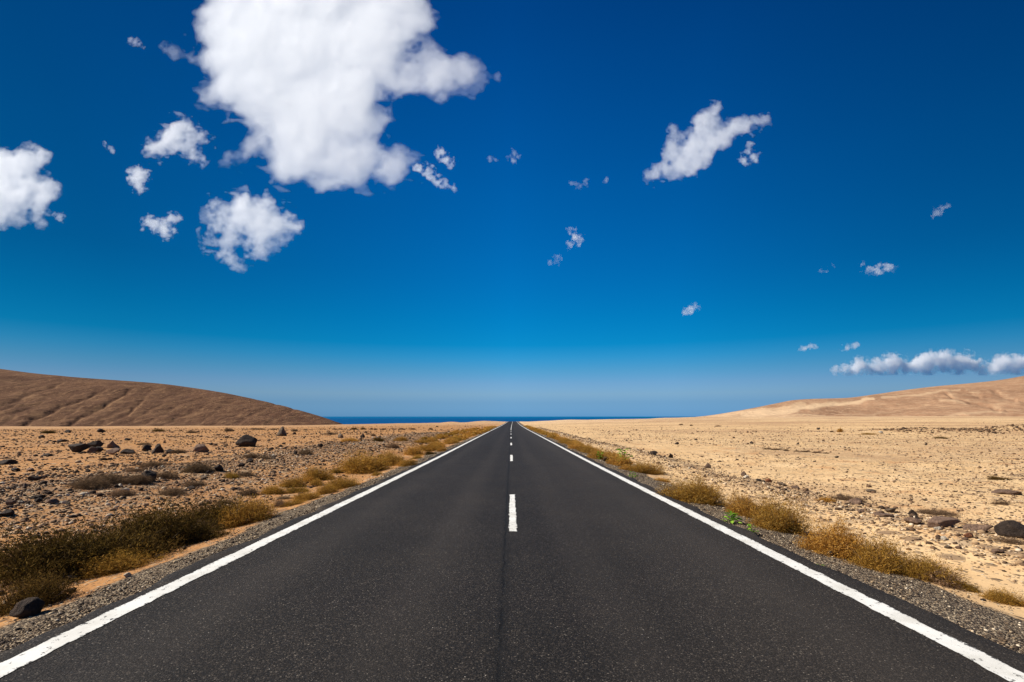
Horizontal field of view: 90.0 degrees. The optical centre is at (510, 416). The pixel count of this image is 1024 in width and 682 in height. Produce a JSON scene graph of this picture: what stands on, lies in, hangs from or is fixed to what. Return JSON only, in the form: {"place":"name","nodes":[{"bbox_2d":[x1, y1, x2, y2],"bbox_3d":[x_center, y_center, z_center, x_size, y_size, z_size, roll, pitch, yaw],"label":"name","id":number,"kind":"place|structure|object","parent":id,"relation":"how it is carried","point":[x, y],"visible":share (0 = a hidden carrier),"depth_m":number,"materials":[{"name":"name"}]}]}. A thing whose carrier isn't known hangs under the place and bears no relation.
{"place":"outdoors","nodes":[
{"label":"outdoors","id":0,"kind":"place"},
{"bbox_2d":[0,369,340,426],"bbox_3d":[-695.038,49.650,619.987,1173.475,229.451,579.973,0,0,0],"label":"hill","id":1,"kind":"structure","parent":0,"point":[30,399],"depth_m":471.17,"materials":[{"name":"sand"}]},
{"bbox_2d":[324,417,679,423],"bbox_3d":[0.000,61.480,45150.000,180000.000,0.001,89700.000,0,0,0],"label":"sea","id":2,"kind":"structure","parent":0,"point":[365,420],"depth_m":9540.14,"materials":[{"name":"liquid"}]},
{"bbox_2d":[0,421,1023,681],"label":"road","id":3,"kind":"structure","parent":0,"point":[512,551],"depth_m":4.14,"materials":[{"name":"asphalt"}]},
{"bbox_2d":[0,416,1023,654],"bbox_3d":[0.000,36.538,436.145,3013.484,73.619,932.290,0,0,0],"label":"ground","id":4,"kind":"structure","parent":0,"point":[985,577],"depth_m":17.31,"materials":[{"name":"sand"}]},
{"bbox_2d":[0,509,14,515],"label":"stone","id":5,"kind":"object","parent":4,"relation":"on","point":[8,512],"visible":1,"depth_m":9.21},
{"bbox_2d":[0,459,17,464],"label":"stone","id":6,"kind":"object","parent":4,"relation":"on","point":[6,461],"visible":0.94,"depth_m":20.35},
{"bbox_2d":[5,499,16,504],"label":"stone","id":7,"kind":"object","parent":4,"relation":"on","point":[10,502],"visible":0.92,"depth_m":9.99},
{"bbox_2d":[9,597,44,617],"bbox_3d":[-4.083,1.630,4.333,0.154,0.184,0.213,0,0,34],"label":"boulder","id":8,"kind":"object","parent":4,"relation":"on","point":[28,607],"visible":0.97,"depth_m":4.29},
{"bbox_2d":[27,476,42,480],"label":"stone","id":9,"kind":"object","parent":4,"relation":"on","point":[34,478],"visible":0.98,"depth_m":14.15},
{"bbox_2d":[29,495,46,498],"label":"stone","id":10,"kind":"object","parent":4,"relation":"on","point":[36,496],"visible":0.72,"depth_m":10.72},
{"bbox_2d":[34,497,42,502],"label":"stone","id":11,"kind":"object","parent":4,"relation":"on","point":[39,499],"visible":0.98,"depth_m":10.32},
{"bbox_2d":[0,563,84,616],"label":"shrub","id":12,"kind":"object","parent":4,"relation":"on","point":[43,590],"visible":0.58,"depth_m":4.69,"materials":[{"name":"plant"}]},
{"bbox_2d":[38,430,55,433],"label":"shrub","id":13,"kind":"object","parent":4,"relation":"on","point":[45,431],"visible":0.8,"depth_m":71.54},
{"bbox_2d":[45,498,59,503],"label":"stone","id":14,"kind":"object","parent":4,"relation":"on","point":[52,501],"visible":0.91,"depth_m":10.25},
{"bbox_2d":[56,575,76,580],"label":"stone","id":15,"kind":"object","parent":4,"relation":"on","point":[69,576],"visible":0.53,"depth_m":5.55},
{"bbox_2d":[0,513,141,589],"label":"shrub","id":16,"kind":"object","parent":4,"relation":"on","point":[64,557],"visible":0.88,"depth_m":5.73,"materials":[{"name":"plant"}]},
{"bbox_2d":[68,443,89,451],"bbox_3d":[-23.145,1.727,27.403,0.886,0.541,0.712,0,0,-16],"label":"boulder","id":17,"kind":"object","parent":4,"relation":"on","point":[78,447],"visible":0.95,"depth_m":27.24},
{"bbox_2d":[62,474,115,489],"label":"shrub","id":18,"kind":"object","parent":4,"relation":"on","point":[86,483],"visible":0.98,"depth_m":12.29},
{"bbox_2d":[87,447,97,452],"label":"boulder","id":19,"kind":"object","parent":4,"relation":"on","point":[92,449],"visible":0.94,"depth_m":27.29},
{"bbox_2d":[87,440,103,446],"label":"boulder","id":20,"kind":"object","parent":4,"relation":"on","point":[96,443],"visible":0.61,"depth_m":31.12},
{"bbox_2d":[25,507,188,561],"bbox_3d":[-5.135,1.552,6.600,2.093,0.654,1.607,0,0,-3],"label":"shrub","id":21,"kind":"object","parent":4,"relation":"on","point":[130,543],"visible":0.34,"depth_m":6.55,"materials":[{"name":"plant"}]},
{"bbox_2d":[88,467,130,484],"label":"shrub","id":22,"kind":"object","parent":4,"relation":"on","point":[114,478],"visible":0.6,"depth_m":13.07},
{"bbox_2d":[106,448,119,454],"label":"boulder","id":23,"kind":"object","parent":4,"relation":"on","point":[112,451],"visible":0.98,"depth_m":25.50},
{"bbox_2d":[106,440,119,447],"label":"boulder","id":24,"kind":"object","parent":4,"relation":"on","point":[111,444],"visible":0.81,"depth_m":30.60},
{"bbox_2d":[74,543,169,580],"bbox_3d":[-4.535,1.654,5.956,1.081,0.339,0.962,0,0,23],"label":"shrub","id":25,"kind":"object","parent":4,"relation":"on","point":[119,563],"visible":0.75,"depth_m":5.84,"materials":[{"name":"dry olive-brown twig"},{"name":"dry leaves"}]},
{"bbox_2d":[108,487,139,496],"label":"shrub","id":26,"kind":"object","parent":4,"relation":"on","point":[120,492],"visible":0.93,"depth_m":11.71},
{"bbox_2d":[120,449,133,453],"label":"boulder","id":27,"kind":"object","parent":4,"relation":"on","point":[127,451],"visible":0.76,"depth_m":26.16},
{"bbox_2d":[124,466,148,471],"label":"shrub","id":28,"kind":"object","parent":4,"relation":"on","point":[136,469],"visible":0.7,"depth_m":16.03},
{"bbox_2d":[123,472,154,484],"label":"shrub","id":29,"kind":"object","parent":4,"relation":"on","point":[136,479],"visible":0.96,"depth_m":13.35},
{"bbox_2d":[142,445,151,450],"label":"boulder","id":30,"kind":"object","parent":4,"relation":"on","point":[146,448],"visible":0.78,"depth_m":28.98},
{"bbox_2d":[141,470,156,480],"bbox_3d":[-9.758,1.632,13.838,0.332,0.356,0.300,0,0,37],"label":"boulder","id":31,"kind":"object","parent":4,"relation":"on","point":[153,474],"visible":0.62,"depth_m":13.78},
{"bbox_2d":[88,493,215,551],"bbox_3d":[-5.197,1.461,7.268,1.849,0.802,1.769,0,0,35],"label":"shrub","id":32,"kind":"object","parent":4,"relation":"on","point":[164,520],"visible":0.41,"depth_m":7.24,"materials":[{"name":"plant"}]},
{"bbox_2d":[137,460,171,467],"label":"shrub","id":33,"kind":"object","parent":4,"relation":"on","point":[152,464],"visible":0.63,"depth_m":18.77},
{"bbox_2d":[151,443,163,453],"bbox_3d":[-18.659,1.744,26.988,0.396,0.615,0.560,0,0,25],"label":"boulder","id":34,"kind":"object","parent":4,"relation":"on","point":[158,448],"visible":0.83,"depth_m":26.95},
{"bbox_2d":[156,468,180,478],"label":"shrub","id":35,"kind":"object","parent":4,"relation":"on","point":[170,475],"visible":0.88,"depth_m":14.61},
{"bbox_2d":[155,485,188,496],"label":"shrub","id":36,"kind":"object","parent":4,"relation":"on","point":[174,492],"visible":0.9,"depth_m":12.09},
{"bbox_2d":[170,448,187,452],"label":"shrub","id":37,"kind":"object","parent":4,"relation":"on","point":[180,450],"visible":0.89,"depth_m":26.25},
{"bbox_2d":[181,478,206,486],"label":"shrub","id":38,"kind":"object","parent":4,"relation":"on","point":[195,483],"visible":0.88,"depth_m":13.65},
{"bbox_2d":[178,458,216,473],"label":"shrub","id":39,"kind":"object","parent":4,"relation":"on","point":[197,468],"visible":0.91,"depth_m":16.08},
{"bbox_2d":[164,518,237,547],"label":"shrub","id":40,"kind":"object","parent":4,"relation":"on","point":[212,532],"visible":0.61,"depth_m":7.37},
{"bbox_2d":[193,444,208,451],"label":"boulder","id":41,"kind":"object","parent":4,"relation":"on","point":[201,447],"visible":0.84,"depth_m":27.18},
{"bbox_2d":[170,491,247,527],"bbox_3d":[-5.019,1.552,8.741,1.532,0.633,1.387,0,0,23],"label":"shrub","id":42,"kind":"object","parent":4,"relation":"on","point":[210,513],"visible":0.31,"depth_m":8.56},
{"bbox_2d":[195,514,230,529],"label":"tuft","id":43,"kind":"object","parent":4,"relation":"on","point":[214,522],"visible":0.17,"depth_m":8.32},
{"bbox_2d":[215,464,223,470],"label":"stone","id":44,"kind":"object","parent":4,"relation":"on","point":[218,467],"visible":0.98,"depth_m":16.46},
{"bbox_2d":[0,430,458,548],"bbox_3d":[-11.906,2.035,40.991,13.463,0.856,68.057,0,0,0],"label":"rubble","id":45,"kind":"object","parent":4,"relation":"on","point":[54,522],"visible":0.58,"depth_m":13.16,"materials":[{"name":"stone"}]},
{"bbox_2d":[225,471,239,478],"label":"shrub","id":46,"kind":"object","parent":4,"relation":"on","point":[231,475],"visible":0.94,"depth_m":15.47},
{"bbox_2d":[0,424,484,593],"bbox_3d":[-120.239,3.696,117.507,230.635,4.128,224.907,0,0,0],"label":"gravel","id":47,"kind":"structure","parent":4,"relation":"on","point":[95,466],"depth_m":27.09,"materials":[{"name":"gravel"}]},
{"bbox_2d":[236,470,254,476],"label":"shrub","id":48,"kind":"object","parent":4,"relation":"on","point":[246,473],"visible":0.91,"depth_m":16.02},
{"bbox_2d":[235,434,257,446],"bbox_3d":[-17.265,1.674,33.463,1.206,0.964,0.946,0,0,-11],"label":"boulder","id":49,"kind":"object","parent":4,"relation":"on","point":[246,440],"visible":0.78,"depth_m":33.16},
{"bbox_2d":[212,490,282,529],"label":"shrub","id":50,"kind":"object","parent":4,"relation":"on","point":[254,512],"visible":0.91,"depth_m":8.64,"materials":[{"name":"plant"}]},
{"bbox_2d":[238,485,259,496],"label":"tuft","id":51,"kind":"object","parent":4,"relation":"on","point":[249,491],"visible":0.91,"depth_m":12.31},
{"bbox_2d":[242,451,258,457],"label":"shrub","id":52,"kind":"object","parent":4,"relation":"on","point":[251,455],"visible":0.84,"depth_m":21.34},
{"bbox_2d":[257,454,271,458],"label":"shrub","id":53,"kind":"object","parent":4,"relation":"on","point":[264,457],"visible":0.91,"depth_m":21.13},
{"bbox_2d":[259,482,286,494],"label":"shrub","id":54,"kind":"object","parent":4,"relation":"on","point":[273,490],"visible":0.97,"depth_m":12.61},
{"bbox_2d":[272,497,286,507],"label":"shrub","id":55,"kind":"object","parent":4,"relation":"on","point":[278,503],"visible":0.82,"depth_m":10.41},
{"bbox_2d":[276,426,286,435],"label":"boulder","id":56,"kind":"object","parent":4,"relation":"on","point":[281,431],"visible":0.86,"depth_m":57.59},
{"bbox_2d":[277,475,307,487],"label":"shrub","id":57,"kind":"object","parent":4,"relation":"on","point":[296,482],"visible":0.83,"depth_m":13.98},
{"bbox_2d":[280,499,308,507],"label":"tuft","id":58,"kind":"object","parent":4,"relation":"on","point":[291,503],"visible":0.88,"depth_m":10.47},
{"bbox_2d":[283,485,309,493],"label":"tuft","id":59,"kind":"object","parent":4,"relation":"on","point":[292,490],"visible":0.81,"depth_m":12.88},
{"bbox_2d":[289,488,322,500],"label":"shrub","id":60,"kind":"object","parent":4,"relation":"on","point":[308,496],"visible":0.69,"depth_m":11.20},
{"bbox_2d":[299,448,312,454],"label":"shrub","id":61,"kind":"object","parent":4,"relation":"on","point":[305,452],"visible":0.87,"depth_m":24.45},
{"bbox_2d":[308,477,325,485],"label":"tuft","id":62,"kind":"object","parent":4,"relation":"on","point":[314,482],"visible":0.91,"depth_m":14.36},
{"bbox_2d":[301,464,335,480],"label":"shrub","id":63,"kind":"object","parent":4,"relation":"on","point":[321,475],"visible":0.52,"depth_m":15.47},
{"bbox_2d":[313,481,343,494],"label":"shrub","id":64,"kind":"object","parent":4,"relation":"on","point":[326,490],"visible":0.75,"depth_m":12.10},
{"bbox_2d":[330,467,342,472],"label":"tuft","id":65,"kind":"object","parent":4,"relation":"on","point":[336,470],"visible":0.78,"depth_m":17.61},
{"bbox_2d":[324,474,362,489],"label":"shrub","id":66,"kind":"object","parent":4,"relation":"on","point":[343,483],"visible":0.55,"depth_m":13.05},
{"bbox_2d":[340,438,360,441],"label":"shrub","id":67,"kind":"object","parent":4,"relation":"on","point":[345,440],"visible":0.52,"depth_m":38.83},
{"bbox_2d":[333,448,392,474],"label":"shrub","id":68,"kind":"object","parent":4,"relation":"on","point":[365,465],"visible":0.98,"depth_m":17.97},
{"bbox_2d":[370,436,383,441],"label":"shrub","id":69,"kind":"object","parent":4,"relation":"on","point":[377,439],"visible":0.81,"depth_m":38.90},
{"bbox_2d":[376,450,404,465],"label":"shrub","id":70,"kind":"object","parent":4,"relation":"on","point":[392,458],"visible":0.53,"depth_m":20.44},
{"bbox_2d":[385,442,400,447],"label":"shrub","id":71,"kind":"object","parent":4,"relation":"on","point":[391,445],"visible":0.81,"depth_m":32.34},
{"bbox_2d":[393,434,408,440],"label":"shrub","id":72,"kind":"object","parent":4,"relation":"on","point":[401,438],"visible":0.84,"depth_m":41.21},
{"bbox_2d":[400,456,417,466],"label":"shrub","id":73,"kind":"object","parent":4,"relation":"on","point":[410,462],"visible":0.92,"depth_m":18.71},
{"bbox_2d":[401,444,424,455],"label":"shrub","id":74,"kind":"object","parent":4,"relation":"on","point":[412,450],"visible":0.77,"depth_m":26.04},
{"bbox_2d":[424,449,436,454],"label":"shrub","id":75,"kind":"object","parent":4,"relation":"on","point":[426,452],"visible":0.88,"depth_m":25.55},
{"bbox_2d":[418,439,443,450],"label":"shrub","id":76,"kind":"object","parent":4,"relation":"on","point":[432,447],"visible":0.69,"depth_m":29.92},
{"bbox_2d":[435,446,445,451],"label":"shrub","id":77,"kind":"object","parent":4,"relation":"on","point":[440,449],"visible":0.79,"depth_m":27.69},
{"bbox_2d":[446,439,459,443],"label":"shrub","id":78,"kind":"object","parent":4,"relation":"on","point":[453,441],"visible":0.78,"depth_m":38.52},
{"bbox_2d":[0,441,1023,653],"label":"gravel","id":79,"kind":"structure","parent":4,"relation":"on","point":[123,593],"depth_m":5.08,"materials":[{"name":"gravel"}]},
{"bbox_2d":[567,442,580,448],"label":"shrub","id":80,"kind":"object","parent":4,"relation":"on","point":[573,445],"visible":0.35,"depth_m":30.07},
{"bbox_2d":[576,444,591,450],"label":"shrub","id":81,"kind":"object","parent":4,"relation":"on","point":[578,449],"visible":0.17,"depth_m":28.14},
{"bbox_2d":[581,444,592,452],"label":"shrub","id":82,"kind":"object","parent":4,"relation":"on","point":[584,450],"visible":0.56,"depth_m":26.49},
{"bbox_2d":[586,447,605,458],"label":"shrub","id":83,"kind":"object","parent":4,"relation":"on","point":[593,455],"visible":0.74,"depth_m":22.34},
{"bbox_2d":[604,452,632,466],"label":"shrub","id":84,"kind":"object","parent":4,"relation":"on","point":[618,462],"visible":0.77,"depth_m":19.25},
{"bbox_2d":[616,449,632,460],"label":"green weed","id":85,"kind":"object","parent":4,"relation":"on","point":[624,452],"visible":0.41,"depth_m":19.56,"materials":[{"name":"green plant"}]},
{"bbox_2d":[620,462,631,469],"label":"shrub","id":86,"kind":"object","parent":4,"relation":"on","point":[624,466],"visible":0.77,"depth_m":17.40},
{"bbox_2d":[624,459,668,474],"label":"shrub","id":87,"kind":"object","parent":4,"relation":"on","point":[647,468],"visible":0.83,"depth_m":17.27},
{"bbox_2d":[654,476,670,482],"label":"tuft","id":88,"kind":"object","parent":4,"relation":"on","point":[660,479],"visible":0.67,"depth_m":14.60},
{"bbox_2d":[655,474,730,505],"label":"shrub","id":89,"kind":"object","parent":4,"relation":"on","point":[695,492],"visible":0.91,"depth_m":10.25,"materials":[{"name":"plant"}]},
{"bbox_2d":[722,509,741,522],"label":"green weed","id":90,"kind":"object","parent":4,"relation":"on","point":[732,518],"visible":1,"depth_m":7.99,"materials":[{"name":"green plant"}]},
{"bbox_2d":[733,493,756,505],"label":"tuft","id":91,"kind":"object","parent":4,"relation":"on","point":[744,499],"visible":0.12,"depth_m":10.72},
{"bbox_2d":[722,489,774,519],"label":"shrub","id":92,"kind":"object","parent":4,"relation":"on","point":[745,508],"visible":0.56,"depth_m":9.06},
{"bbox_2d":[741,488,815,534],"bbox_3d":[4.084,1.450,7.926,1.188,0.663,0.971,0,0,-26],"label":"shrub","id":93,"kind":"object","parent":4,"relation":"on","point":[780,520],"visible":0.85,"depth_m":7.74,"materials":[{"name":"plant"}]},
{"bbox_2d":[537,427,1023,581],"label":"rubble","id":94,"kind":"object","parent":4,"relation":"on","point":[926,526],"visible":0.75,"depth_m":9.26,"materials":[{"name":"stone"}]},
{"bbox_2d":[814,496,838,502],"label":"shrub","id":95,"kind":"object","parent":4,"relation":"on","point":[828,499],"visible":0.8,"depth_m":10.83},
{"bbox_2d":[790,510,866,561],"bbox_3d":[3.950,1.450,6.329,0.829,0.554,1.020,0,0,-39],"label":"shrub","id":96,"kind":"object","parent":4,"relation":"on","point":[837,544],"visible":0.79,"depth_m":6.21,"materials":[{"name":"plant"}]},
{"bbox_2d":[829,492,854,500],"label":"shrub","id":97,"kind":"object","parent":4,"relation":"on","point":[844,497],"visible":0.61,"depth_m":11.39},
{"bbox_2d":[849,498,861,503],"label":"stone","id":98,"kind":"object","parent":4,"relation":"on","point":[856,501],"visible":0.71,"depth_m":10.66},
{"bbox_2d":[846,496,868,502],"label":"shrub","id":99,"kind":"object","parent":4,"relation":"on","point":[863,500],"visible":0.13,"depth_m":11.17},
{"bbox_2d":[840,527,914,575],"bbox_3d":[4.157,1.524,5.805,0.939,0.469,0.750,0,0,-8],"label":"shrub","id":100,"kind":"object","parent":4,"relation":"on","point":[873,557],"visible":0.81,"depth_m":5.76,"materials":[{"name":"dry brown twig"},{"name":"dry leaves"}]},
{"bbox_2d":[874,512,893,516],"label":"stone","id":101,"kind":"object","parent":4,"relation":"on","point":[883,514],"visible":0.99,"depth_m":8.93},
{"bbox_2d":[884,508,895,512],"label":"stone","id":102,"kind":"object","parent":4,"relation":"on","point":[891,510],"visible":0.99,"depth_m":9.68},
{"bbox_2d":[904,517,921,523],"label":"stone","id":103,"kind":"object","parent":4,"relation":"on","point":[908,520],"visible":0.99,"depth_m":8.27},
{"bbox_2d":[892,550,969,589],"bbox_3d":[4.488,1.604,5.575,0.788,0.354,0.805,0,0,-1],"label":"shrub","id":104,"kind":"object","parent":4,"relation":"on","point":[922,569],"visible":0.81,"depth_m":5.49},
{"bbox_2d":[915,507,959,516],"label":"shrub","id":105,"kind":"object","parent":4,"relation":"on","point":[934,512],"visible":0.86,"depth_m":9.82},
{"bbox_2d":[857,424,1023,434],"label":"rubble","id":106,"kind":"object","parent":4,"relation":"on","point":[988,429],"visible":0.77,"depth_m":67.63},
{"bbox_2d":[915,557,970,591],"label":"tuft","id":107,"kind":"object","parent":4,"relation":"on","point":[941,581],"visible":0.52,"depth_m":5.32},
{"bbox_2d":[927,516,960,527],"bbox_3d":[6.762,1.677,8.080,0.520,0.159,0.309,0,0,-6],"label":"boulder","id":108,"kind":"object","parent":4,"relation":"on","point":[937,521],"visible":0.96,"depth_m":7.96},
{"bbox_2d":[963,532,973,537],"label":"stone","id":109,"kind":"object","parent":4,"relation":"on","point":[968,535],"visible":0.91,"depth_m":7.21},
{"bbox_2d":[953,579,984,593],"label":"shrub","id":110,"kind":"object","parent":4,"relation":"on","point":[971,588],"visible":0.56,"depth_m":5.24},
{"bbox_2d":[963,524,992,531],"bbox_3d":[7.043,1.694,7.721,0.347,0.141,0.224,0,0,40],"label":"boulder","id":111,"kind":"object","parent":4,"relation":"on","point":[976,527],"visible":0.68,"depth_m":7.70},
{"bbox_2d":[990,548,1004,552],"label":"stone","id":112,"kind":"object","parent":4,"relation":"on","point":[997,550],"visible":0.97,"depth_m":6.55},
{"bbox_2d":[987,499,1012,504],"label":"shrub","id":113,"kind":"object","parent":4,"relation":"on","point":[1000,502],"visible":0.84,"depth_m":10.62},
{"bbox_2d":[977,585,1023,606],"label":"shrub","id":114,"kind":"object","parent":4,"relation":"on","point":[1006,598],"visible":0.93,"depth_m":4.89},
{"bbox_2d":[987,474,1013,479],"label":"shrub","id":115,"kind":"object","parent":4,"relation":"on","point":[993,477],"visible":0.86,"depth_m":15.43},
{"bbox_2d":[988,535,1023,544],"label":"shrub","id":116,"kind":"object","parent":4,"relation":"on","point":[1009,540],"visible":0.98,"depth_m":6.93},
{"bbox_2d":[991,489,1021,494],"bbox_3d":[11.993,1.833,12.372,0.585,0.131,0.340,0,0,34],"label":"boulder","id":117,"kind":"object","parent":4,"relation":"on","point":[1003,491],"visible":0.91,"depth_m":12.28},
{"bbox_2d":[994,520,1023,538],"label":"boulder","id":118,"kind":"object","parent":4,"relation":"on","point":[1008,528],"visible":0.94,"depth_m":7.41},
{"bbox_2d":[0,0,1023,416],"label":"sky","id":119,"kind":"structure","parent":0,"point":[323,208],"materials":[{"name":"blue"}]},
{"bbox_2d":[699,376,1023,416],"bbox_3d":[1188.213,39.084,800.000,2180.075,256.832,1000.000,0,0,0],"label":"hill","id":120,"kind":"structure","parent":0,"point":[1004,397],"depth_m":604.55,"materials":[{"name":"sand"}]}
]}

